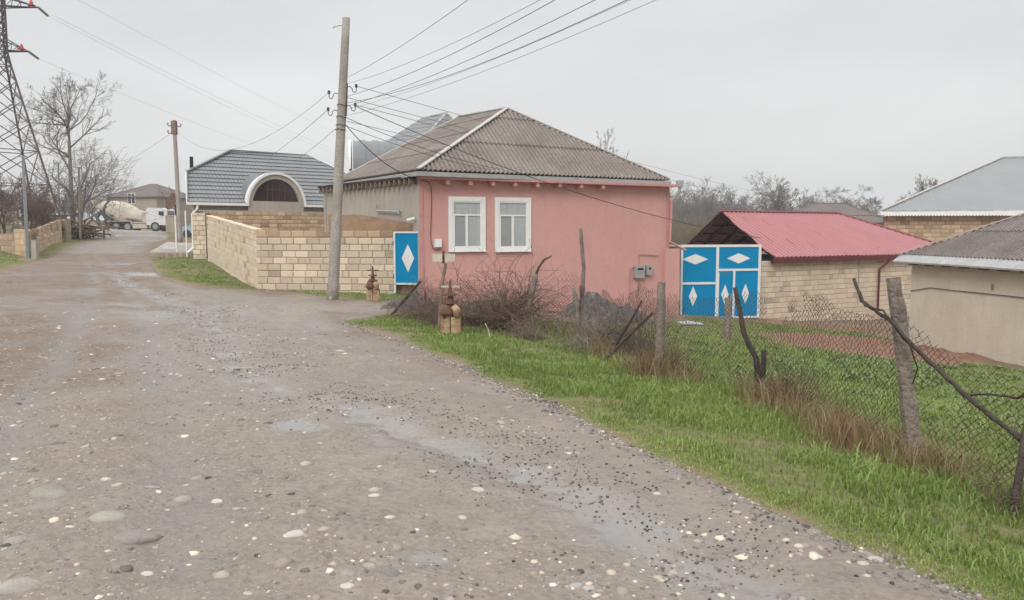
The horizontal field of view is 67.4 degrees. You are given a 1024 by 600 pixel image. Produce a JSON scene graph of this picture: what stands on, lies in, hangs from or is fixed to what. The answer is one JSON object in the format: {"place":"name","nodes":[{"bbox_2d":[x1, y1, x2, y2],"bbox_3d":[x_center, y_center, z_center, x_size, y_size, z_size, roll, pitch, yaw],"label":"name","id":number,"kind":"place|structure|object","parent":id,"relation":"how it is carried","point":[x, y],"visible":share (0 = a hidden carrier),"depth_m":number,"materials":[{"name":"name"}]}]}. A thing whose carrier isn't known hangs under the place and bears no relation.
{"place":"outdoors","nodes":[
{"label":"outdoors","id":0,"kind":"place"},
{"bbox_2d":[182,224,191,236],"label":"parked car","id":1,"kind":"object","parent":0,"point":[189,231],"visible":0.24,"depth_m":62.93,"materials":[{"name":"blue paint"}]},
{"bbox_2d":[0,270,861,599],"bbox_3d":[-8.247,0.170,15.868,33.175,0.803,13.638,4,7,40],"label":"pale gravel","id":2,"kind":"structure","parent":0,"point":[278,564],"depth_m":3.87,"materials":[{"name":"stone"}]},
{"bbox_2d":[0,222,980,599],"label":"road","id":3,"kind":"structure","parent":0,"point":[356,452],"depth_m":4.97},
{"bbox_2d":[2,535,28,544],"bbox_3d":[-2.429,1.192,3.771,0.098,0.068,0.128,5,7,43],"label":"cobble","id":4,"kind":"object","parent":3,"relation":"on","point":[15,540],"visible":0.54,"depth_m":3.75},
{"bbox_2d":[0,577,41,595],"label":"cobble","id":5,"kind":"object","parent":3,"relation":"on","point":[15,586],"visible":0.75,"depth_m":3.32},
{"bbox_2d":[30,501,64,509],"bbox_3d":[-2.576,1.156,4.254,0.198,0.059,0.142,0,5,0],"label":"cobble","id":6,"kind":"object","parent":3,"relation":"on","point":[44,505],"visible":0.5,"depth_m":4.23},
{"bbox_2d":[27,485,68,497],"bbox_3d":[-2.706,1.142,4.504,0.286,0.079,0.214,0,5,0],"label":"cobble","id":7,"kind":"object","parent":3,"relation":"on","point":[49,491],"visible":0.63,"depth_m":4.46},
{"bbox_2d":[75,167,81,240],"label":"timber post","id":8,"kind":"object","parent":3,"relation":"on","point":[79,207],"visible":0.96,"depth_m":51.59,"materials":[{"name":"brown wood"}]},
{"bbox_2d":[86,510,126,521],"bbox_3d":[-2.147,1.166,4.093,0.246,0.077,0.168,0,5,0],"label":"cobble","id":9,"kind":"object","parent":3,"relation":"on","point":[107,515],"visible":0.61,"depth_m":4.06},
{"bbox_2d":[91,199,174,230],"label":"mixer truck","id":10,"kind":"object","parent":3,"relation":"on","point":[133,218],"visible":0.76,"depth_m":84.51,"materials":[{"name":"metal"}]},
{"bbox_2d":[112,529,163,543],"bbox_3d":[-1.875,1.193,3.839,0.251,0.064,0.161,0,5,0],"label":"cobble","id":11,"kind":"object","parent":3,"relation":"on","point":[138,536],"visible":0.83,"depth_m":3.80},
{"bbox_2d":[172,495,193,501],"bbox_3d":[-1.887,1.153,4.390,0.129,0.065,0.090,-5,7,-43],"label":"cobble","id":12,"kind":"object","parent":3,"relation":"on","point":[186,498],"visible":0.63,"depth_m":4.38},
{"bbox_2d":[273,594,288,599],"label":"road stone","id":13,"kind":"object","parent":3,"relation":"on","point":[280,596],"visible":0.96,"depth_m":3.27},
{"bbox_2d":[283,529,304,536],"bbox_3d":[-1.105,1.198,3.879,0.130,0.062,0.086,-3,6,-28],"label":"cobble","id":14,"kind":"object","parent":3,"relation":"on","point":[296,533],"visible":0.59,"depth_m":3.86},
{"bbox_2d":[340,582,353,588],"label":"cobble","id":15,"kind":"object","parent":3,"relation":"on","point":[347,585],"visible":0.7,"depth_m":3.35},
{"bbox_2d":[374,561,391,566],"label":"cobble","id":16,"kind":"object","parent":3,"relation":"on","point":[382,564],"visible":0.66,"depth_m":3.58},
{"bbox_2d":[379,569,400,576],"bbox_3d":[-0.553,1.253,3.489,0.115,0.059,0.073,0,5,0],"label":"cobble","id":17,"kind":"object","parent":3,"relation":"on","point":[391,572],"visible":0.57,"depth_m":3.47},
{"bbox_2d":[112,277,956,599],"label":"dark gravel chips","id":18,"kind":"object","parent":3,"relation":"on","point":[504,459],"visible":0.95,"depth_m":5.12,"materials":[{"name":"gravel"}]},
{"bbox_2d":[568,582,582,587],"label":"road stone","id":19,"kind":"object","parent":3,"relation":"on","point":[576,584],"visible":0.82,"depth_m":3.41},
{"bbox_2d":[582,585,594,590],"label":"road stone","id":20,"kind":"object","parent":3,"relation":"on","point":[588,587],"visible":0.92,"depth_m":3.38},
{"bbox_2d":[0,215,1023,599],"bbox_3d":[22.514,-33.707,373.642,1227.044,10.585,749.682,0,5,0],"label":"ground","id":21,"kind":"structure","parent":0,"point":[570,401],"depth_m":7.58,"materials":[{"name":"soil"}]},
{"bbox_2d":[0,175,22,232],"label":"leafless bush","id":22,"kind":"object","parent":21,"relation":"on","point":[9,210],"visible":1,"depth_m":44.35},
{"bbox_2d":[0,174,31,232],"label":"leafless bush","id":23,"kind":"object","parent":21,"relation":"on","point":[8,204],"visible":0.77,"depth_m":45.91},
{"bbox_2d":[17,156,28,257],"bbox_3d":[-23.281,-4.325,36.758,0.452,5.098,0.170,0,5,0],"label":"metal post","id":24,"kind":"object","parent":21,"relation":"on","point":[25,208],"visible":0.96,"depth_m":36.71,"materials":[{"name":"metal"}]},
{"bbox_2d":[0,0,60,223],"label":"electricity pylon","id":25,"kind":"object","parent":21,"relation":"on","point":[3,22],"visible":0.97,"depth_m":68.56,"materials":[{"name":"metal"}]},
{"bbox_2d":[49,16,316,146],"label":"overhead wire","id":26,"kind":"object","parent":25,"relation":"attached to","point":[172,79],"visible":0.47,"depth_m":95.57,"materials":[{"name":"metal"}]},
{"bbox_2d":[2,173,63,232],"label":"leafless bush","id":27,"kind":"object","parent":21,"relation":"on","point":[34,211],"visible":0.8,"depth_m":49.43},
{"bbox_2d":[0,219,71,257],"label":"stepped block wall","id":28,"kind":"structure","parent":21,"relation":"on","point":[43,237],"depth_m":39.22,"materials":[{"name":"concrete"}]},
{"bbox_2d":[0,174,102,221],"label":"woodland","id":29,"kind":"object","parent":21,"relation":"on","point":[88,205],"visible":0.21,"depth_m":127.84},
{"bbox_2d":[18,183,84,228],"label":"leafless bush","id":30,"kind":"object","parent":21,"relation":"on","point":[43,190],"visible":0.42,"depth_m":52.30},
{"bbox_2d":[57,162,60,218],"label":"metal post","id":31,"kind":"object","parent":21,"relation":"on","point":[58,189],"visible":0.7,"depth_m":52.49,"materials":[{"name":"metal"}]},
{"bbox_2d":[1,68,121,233],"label":"bare poplar","id":32,"kind":"object","parent":21,"relation":"on","point":[68,118],"visible":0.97,"depth_m":56.62,"materials":[{"name":"grey plant"}]},
{"bbox_2d":[0,131,141,238],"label":"bare tree","id":33,"kind":"object","parent":21,"relation":"on","point":[92,187],"visible":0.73,"depth_m":53.81,"materials":[{"name":"grey plant"}]},
{"bbox_2d":[71,219,122,239],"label":"brushwood heap","id":34,"kind":"object","parent":21,"relation":"on","point":[85,228],"visible":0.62,"depth_m":53.42,"materials":[{"name":"wood"}]},
{"bbox_2d":[103,184,191,227],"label":"cream house","id":35,"kind":"structure","parent":21,"relation":"on","point":[148,196],"depth_m":104.82,"materials":[{"name":"paint"}]},
{"bbox_2d":[127,193,135,203],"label":"window","id":36,"kind":"structure","parent":35,"relation":"in","point":[131,200],"depth_m":104.06,"materials":[{"name":"white plastic"}]},
{"bbox_2d":[164,215,174,232],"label":"cream wall","id":37,"kind":"structure","parent":21,"relation":"on","point":[170,222],"depth_m":73.22,"materials":[{"name":"paint"}]},
{"bbox_2d":[162,187,177,241],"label":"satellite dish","id":38,"kind":"object","parent":21,"relation":"on","point":[170,201],"visible":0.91,"depth_m":49.79,"materials":[{"name":"metal"}]},
{"bbox_2d":[149,242,193,256],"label":"entrance slab","id":39,"kind":"structure","parent":21,"relation":"on","point":[167,249],"depth_m":36.96,"materials":[{"name":"concrete"}]},
{"bbox_2d":[166,120,182,242],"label":"utility pole","id":40,"kind":"object","parent":21,"relation":"on","point":[174,129],"visible":0.97,"depth_m":46.43,"materials":[{"name":"concrete"}]},
{"bbox_2d":[192,213,210,258],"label":"wall pier","id":41,"kind":"structure","parent":21,"relation":"on","point":[199,229],"depth_m":32.09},
{"bbox_2d":[174,149,345,256],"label":"grey tile house","id":42,"kind":"structure","parent":21,"relation":"on","point":[243,180],"depth_m":38.21,"materials":[{"name":"tile"}]},
{"bbox_2d":[253,179,297,201],"bbox_3d":[-11.695,-5.440,37.902,2.486,1.156,0.070,-4,7,-39],"label":"half round window","id":43,"kind":"structure","parent":42,"relation":"in","point":[273,189],"depth_m":37.92,"materials":[{"name":"brown glass"}]},
{"bbox_2d":[203,211,323,230],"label":"block wall","id":44,"kind":"structure","parent":21,"relation":"on","point":[287,221],"depth_m":37.67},
{"bbox_2d":[206,215,393,294],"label":"block wall","id":45,"kind":"structure","parent":21,"relation":"on","point":[256,257],"depth_m":23.27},
{"bbox_2d":[392,232,417,293],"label":"garden gate","id":46,"kind":"structure","parent":45,"relation":"attached to","point":[405,254],"depth_m":22.94,"materials":[{"name":"blue metal"}]},
{"bbox_2d":[327,17,357,299],"bbox_3d":[-4.482,-3.532,20.128,0.940,7.538,0.374,0,5,0],"label":"utility pole","id":47,"kind":"object","parent":21,"relation":"on","point":[334,253],"visible":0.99,"depth_m":20.07,"materials":[{"name":"concrete"}]},
{"bbox_2d":[346,125,409,176],"bbox_3d":[-3.713,-4.159,21.205,0.026,1.394,2.692,4,6,35],"label":"overhead wire","id":48,"kind":"object","parent":47,"relation":"attached to","point":[375,155],"visible":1,"depth_m":21.16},
{"bbox_2d":[349,0,466,76],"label":"overhead wire","id":49,"kind":"object","parent":47,"relation":"attached to","point":[414,37],"visible":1,"depth_m":13.55,"materials":[{"name":"metal"}]},
{"bbox_2d":[347,126,515,174],"bbox_3d":[-1.426,-4.265,22.703,7.860,1.087,0.014,-5,7,-41],"label":"overhead wire","id":50,"kind":"object","parent":47,"relation":"attached to","point":[420,152],"visible":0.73,"depth_m":21.68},
{"bbox_2d":[346,117,537,175],"bbox_3d":[-1.149,-4.421,22.839,8.570,1.300,0.016,-4,7,-40],"label":"overhead wire","id":51,"kind":"object","parent":47,"relation":"attached to","point":[427,149],"visible":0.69,"depth_m":21.73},
{"bbox_2d":[351,0,539,82],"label":"overhead wire","id":52,"kind":"object","parent":47,"relation":"attached to","point":[454,42],"visible":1,"depth_m":12.98,"materials":[{"name":"metal"}]},
{"bbox_2d":[350,0,554,95],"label":"overhead wire","id":53,"kind":"object","parent":47,"relation":"attached to","point":[462,48],"visible":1,"depth_m":13.00,"materials":[{"name":"metal"}]},
{"bbox_2d":[348,0,594,105],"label":"overhead wire","id":54,"kind":"object","parent":47,"relation":"attached to","point":[485,52],"visible":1,"depth_m":13.13,"materials":[{"name":"metal"}]},
{"bbox_2d":[348,0,626,102],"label":"overhead wire","id":55,"kind":"object","parent":47,"relation":"attached to","point":[500,55],"visible":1,"depth_m":12.59,"materials":[{"name":"metal"}]},
{"bbox_2d":[350,0,629,108],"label":"overhead wire","id":56,"kind":"object","parent":47,"relation":"attached to","point":[503,55],"visible":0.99,"depth_m":13.04,"materials":[{"name":"metal"}]},
{"bbox_2d":[347,0,655,115],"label":"overhead wire","id":57,"kind":"object","parent":47,"relation":"attached to","point":[519,57],"visible":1,"depth_m":13.10,"materials":[{"name":"metal"}]},
{"bbox_2d":[347,121,735,209],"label":"overhead wire","id":58,"kind":"object","parent":47,"relation":"attached to","point":[443,144],"visible":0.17,"depth_m":22.35,"materials":[{"name":"metal"}]},
{"bbox_2d":[356,106,759,237],"bbox_3d":[2.529,-3.667,24.114,15.414,3.537,0.020,-3,6,-31],"label":"overhead wire","id":59,"kind":"object","parent":47,"relation":"attached to","point":[544,181],"visible":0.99,"depth_m":23.11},
{"bbox_2d":[347,97,794,205],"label":"overhead wire","id":60,"kind":"object","parent":47,"relation":"attached to","point":[468,129],"visible":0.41,"depth_m":23.27,"materials":[{"name":"metal"}]},
{"bbox_2d":[357,105,790,209],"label":"overhead wire","id":61,"kind":"object","parent":47,"relation":"attached to","point":[507,144],"visible":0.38,"depth_m":22.98,"materials":[{"name":"metal"}]},
{"bbox_2d":[358,86,821,202],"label":"overhead wire","id":62,"kind":"object","parent":47,"relation":"attached to","point":[483,121],"visible":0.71,"depth_m":24.42,"materials":[{"name":"metal"}]},
{"bbox_2d":[328,214,412,293],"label":"clay wall","id":63,"kind":"structure","parent":21,"relation":"on","point":[355,222],"depth_m":23.18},
{"bbox_2d":[366,266,379,300],"bbox_3d":[-3.745,-0.397,20.639,0.370,1.036,0.310,0,5,0],"label":"gas riser","id":64,"kind":"object","parent":21,"relation":"on","point":[372,293],"visible":0.98,"depth_m":20.58,"materials":[{"name":"metal"}]},
{"bbox_2d":[349,112,452,170],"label":"tall grey roof house","id":65,"kind":"structure","parent":21,"relation":"on","point":[362,154],"depth_m":37.23,"materials":[{"name":"metal"}]},
{"bbox_2d":[380,290,437,312],"bbox_3d":[-2.183,0.111,17.685,1.700,0.694,1.200,0,5,0],"label":"gravel heap","id":66,"kind":"object","parent":21,"relation":"on","point":[392,301],"visible":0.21,"depth_m":17.54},
{"bbox_2d":[375,270,465,319],"bbox_3d":[-1.796,0.325,16.181,2.268,1.887,2.172,0,5,0],"label":"bramble","id":67,"kind":"object","parent":21,"relation":"on","point":[416,310],"visible":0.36,"depth_m":16.11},
{"bbox_2d":[386,275,500,333],"bbox_3d":[-1.354,0.190,14.943,2.180,1.369,2.192,3,6,33],"label":"bramble","id":68,"kind":"object","parent":21,"relation":"on","point":[432,317],"visible":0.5,"depth_m":15.07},
{"bbox_2d":[439,280,460,333],"bbox_3d":[-1.110,0.185,13.762,0.390,1.090,0.327,0,5,0],"label":"rusty valve","id":69,"kind":"object","parent":21,"relation":"on","point":[449,308],"visible":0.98,"depth_m":13.70,"materials":[{"name":"brown metal"}]},
{"bbox_2d":[431,282,511,327],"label":"bramble","id":70,"kind":"object","parent":21,"relation":"on","point":[469,321],"visible":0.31,"depth_m":15.52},
{"bbox_2d":[461,296,518,314],"bbox_3d":[-0.440,0.267,17.599,1.900,0.718,1.300,0,5,0],"label":"gravel heap","id":71,"kind":"object","parent":21,"relation":"on","point":[485,306],"visible":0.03,"depth_m":17.41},
{"bbox_2d":[318,107,685,314],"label":"pink house","id":72,"kind":"structure","parent":21,"relation":"on","point":[466,212],"depth_m":24.92,"materials":[{"name":"paint"}]},
{"bbox_2d":[448,196,486,251],"bbox_3d":[-1.354,-2.300,23.355,1.271,1.671,0.088,-3,6,-28],"label":"window","id":73,"kind":"structure","parent":72,"relation":"in","point":[466,215],"depth_m":23.37,"materials":[{"name":"white plastic"}]},
{"bbox_2d":[495,197,531,251],"bbox_3d":[0.046,-2.360,24.093,1.315,1.698,0.088,-3,6,-28],"label":"window","id":74,"kind":"structure","parent":72,"relation":"in","point":[512,215],"depth_m":24.11,"materials":[{"name":"white plastic"}]},
{"bbox_2d":[416,240,604,335],"bbox_3d":[0.111,0.173,15.385,3.997,2.799,3.190,0,5,0],"label":"bramble","id":75,"kind":"object","parent":21,"relation":"on","point":[503,316],"visible":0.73,"depth_m":15.06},
{"bbox_2d":[492,309,555,340],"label":"bramble","id":76,"kind":"object","parent":21,"relation":"on","point":[526,334],"visible":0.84,"depth_m":14.08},
{"bbox_2d":[560,291,626,322],"bbox_3d":[2.491,0.289,22.623,2.200,1.112,1.500,0,5,0],"label":"gravel heap","id":77,"kind":"object","parent":21,"relation":"on","point":[594,294],"visible":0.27,"depth_m":22.37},
{"bbox_2d":[523,288,679,356],"bbox_3d":[1.485,0.596,13.171,2.350,1.764,2.716,-2,5,-16],"label":"bramble","id":78,"kind":"object","parent":21,"relation":"on","point":[586,329],"visible":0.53,"depth_m":13.19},
{"bbox_2d":[596,127,628,157],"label":"bare poplar","id":79,"kind":"object","parent":21,"relation":"on","point":[608,138],"visible":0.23,"depth_m":103.50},
{"bbox_2d":[557,292,695,356],"bbox_3d":[2.047,0.773,13.036,2.014,1.837,1.992,-4,7,-36],"label":"bramble","id":80,"kind":"object","parent":21,"relation":"on","point":[633,342],"visible":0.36,"depth_m":12.99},
{"bbox_2d":[603,312,652,360],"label":"dead branch","id":81,"kind":"object","parent":21,"relation":"on","point":[622,341],"visible":0.85,"depth_m":11.73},
{"bbox_2d":[620,304,652,324],"bbox_3d":[3.547,0.462,23.643,1.600,0.712,1.200,0,5,0],"label":"gravel heap","id":82,"kind":"object","parent":21,"relation":"on","point":[625,308],"visible":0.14,"depth_m":23.41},
{"bbox_2d":[604,335,704,377],"bbox_3d":[1.923,0.804,10.438,1.371,0.649,1.044,0,5,0],"label":"dry tuft","id":83,"kind":"object","parent":21,"relation":"on","point":[643,363],"visible":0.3,"depth_m":10.52,"materials":[{"name":"plant"}]},
{"bbox_2d":[663,249,679,315],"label":"garden wall","id":84,"kind":"structure","parent":21,"relation":"on","point":[671,260],"depth_m":27.11,"materials":[{"name":"pink paint"}]},
{"bbox_2d":[336,322,1013,599],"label":"edge gravel","id":85,"kind":"structure","parent":21,"relation":"on","point":[838,546],"depth_m":4.79,"materials":[{"name":"stone"}]},
{"bbox_2d":[669,245,680,273],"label":"gate pier","id":86,"kind":"structure","parent":21,"relation":"on","point":[675,248],"depth_m":27.83,"materials":[{"name":"pink paint"}]},
{"bbox_2d":[679,244,761,317],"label":"vehicle gate","id":87,"kind":"structure","parent":86,"relation":"attached to","point":[701,275],"depth_m":28.18,"materials":[{"name":"blue metal"}]},
{"bbox_2d":[677,321,702,325],"bbox_3d":[5.744,0.754,24.683,0.850,0.182,0.563,0,5,0],"label":"plastic sack","id":88,"kind":"object","parent":21,"relation":"on","point":[689,322],"visible":0.7,"depth_m":24.51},
{"bbox_2d":[391,228,1023,515],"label":"chain link fence","id":89,"kind":"object","parent":21,"relation":"on","point":[909,411],"visible":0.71,"depth_m":7.46,"materials":[{"name":"metal"}]},
{"bbox_2d":[433,251,454,263],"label":"sign plates","id":90,"kind":"object","parent":89,"relation":"attached to","point":[443,257],"visible":1,"depth_m":14.48,"materials":[{"name":"metal"}]},
{"bbox_2d":[614,300,642,345],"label":"dead branch","id":91,"kind":"object","parent":89,"relation":"on","point":[622,334],"visible":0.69,"depth_m":12.19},
{"bbox_2d":[852,278,1020,442],"bbox_3d":[3.146,0.455,5.594,0.192,1.110,2.023,-2,6,-19],"label":"dead branch","id":92,"kind":"object","parent":89,"relation":"attached to","point":[971,399],"visible":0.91,"depth_m":5.53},
{"bbox_2d":[856,288,917,383],"bbox_3d":[2.932,0.277,6.103,0.134,0.691,0.712,-2,5,-16],"label":"dead branch","id":93,"kind":"object","parent":92,"relation":"attached to","point":[878,309],"visible":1,"depth_m":5.94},
{"bbox_2d":[970,392,1023,398],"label":"dead branch","id":94,"kind":"object","parent":92,"relation":"attached to","point":[1012,397],"visible":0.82,"depth_m":5.51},
{"bbox_2d":[669,208,763,271],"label":"scrub","id":95,"kind":"object","parent":21,"relation":"on","point":[682,236],"visible":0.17,"depth_m":71.77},
{"bbox_2d":[457,300,1023,454],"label":"weeds","id":96,"kind":"object","parent":21,"relation":"on","point":[947,366],"visible":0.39,"depth_m":14.58,"materials":[{"name":"green plant"}]},
{"bbox_2d":[710,354,819,394],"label":"dry grass","id":97,"kind":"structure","parent":21,"relation":"on","point":[728,372],"depth_m":8.74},
{"bbox_2d":[746,171,800,212],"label":"bare tree","id":98,"kind":"object","parent":21,"relation":"on","point":[781,196],"visible":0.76,"depth_m":83.06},
{"bbox_2d":[752,358,832,405],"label":"dry tuft","id":99,"kind":"object","parent":21,"relation":"on","point":[782,382],"visible":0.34,"depth_m":7.99,"materials":[{"name":"plant"}]},
{"bbox_2d":[680,210,937,320],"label":"red roof shed","id":100,"kind":"structure","parent":21,"relation":"on","point":[846,248],"depth_m":31.40,"materials":[{"name":"brick"}]},
{"bbox_2d":[808,528,822,534],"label":"cobble","id":101,"kind":"object","parent":21,"relation":"on","point":[812,530],"visible":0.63,"depth_m":4.08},
{"bbox_2d":[792,186,863,207],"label":"bare tree","id":102,"kind":"object","parent":21,"relation":"on","point":[845,201],"visible":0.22,"depth_m":132.90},
{"bbox_2d":[794,203,879,256],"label":"brown roof house","id":103,"kind":"structure","parent":21,"relation":"on","point":[844,208],"depth_m":76.66,"materials":[{"name":"beige paint"}]},
{"bbox_2d":[669,176,1011,229],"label":"woodland","id":104,"kind":"object","parent":21,"relation":"on","point":[697,211],"visible":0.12,"depth_m":156.41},
{"bbox_2d":[848,184,881,216],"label":"bare tree","id":105,"kind":"object","parent":21,"relation":"on","point":[866,207],"visible":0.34,"depth_m":125.70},
{"bbox_2d":[850,215,882,254],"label":"roof outbuilding","id":106,"kind":"structure","parent":21,"relation":"on","point":[875,219],"depth_m":67.40,"materials":[{"name":"beige paint"}]},
{"bbox_2d":[867,556,883,561],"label":"cobble","id":107,"kind":"object","parent":21,"relation":"on","point":[879,559],"visible":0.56,"depth_m":3.77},
{"bbox_2d":[902,570,917,574],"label":"cobble","id":108,"kind":"object","parent":21,"relation":"on","point":[910,572],"visible":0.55,"depth_m":3.64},
{"bbox_2d":[899,174,937,215],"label":"bare tree","id":109,"kind":"object","parent":21,"relation":"on","point":[922,186],"visible":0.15,"depth_m":74.70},
{"bbox_2d":[878,156,1023,254],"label":"pale roof house","id":110,"kind":"structure","parent":21,"relation":"on","point":[995,184],"depth_m":37.50,"materials":[{"name":"metal"}]},
{"bbox_2d":[893,213,1023,365],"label":"cement house","id":111,"kind":"structure","parent":21,"relation":"on","point":[967,292],"depth_m":23.11,"materials":[{"name":"stone"}]},
{"bbox_2d":[943,431,1023,525],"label":"dry grass","id":112,"kind":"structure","parent":21,"relation":"on","point":[1000,496],"depth_m":4.98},
{"bbox_2d":[0,0,1023,225],"label":"sky","id":113,"kind":"structure","parent":0,"point":[880,95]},
{"bbox_2d":[479,318,1022,491],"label":"dry grass","id":114,"kind":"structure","parent":0,"point":[843,434],"depth_m":6.67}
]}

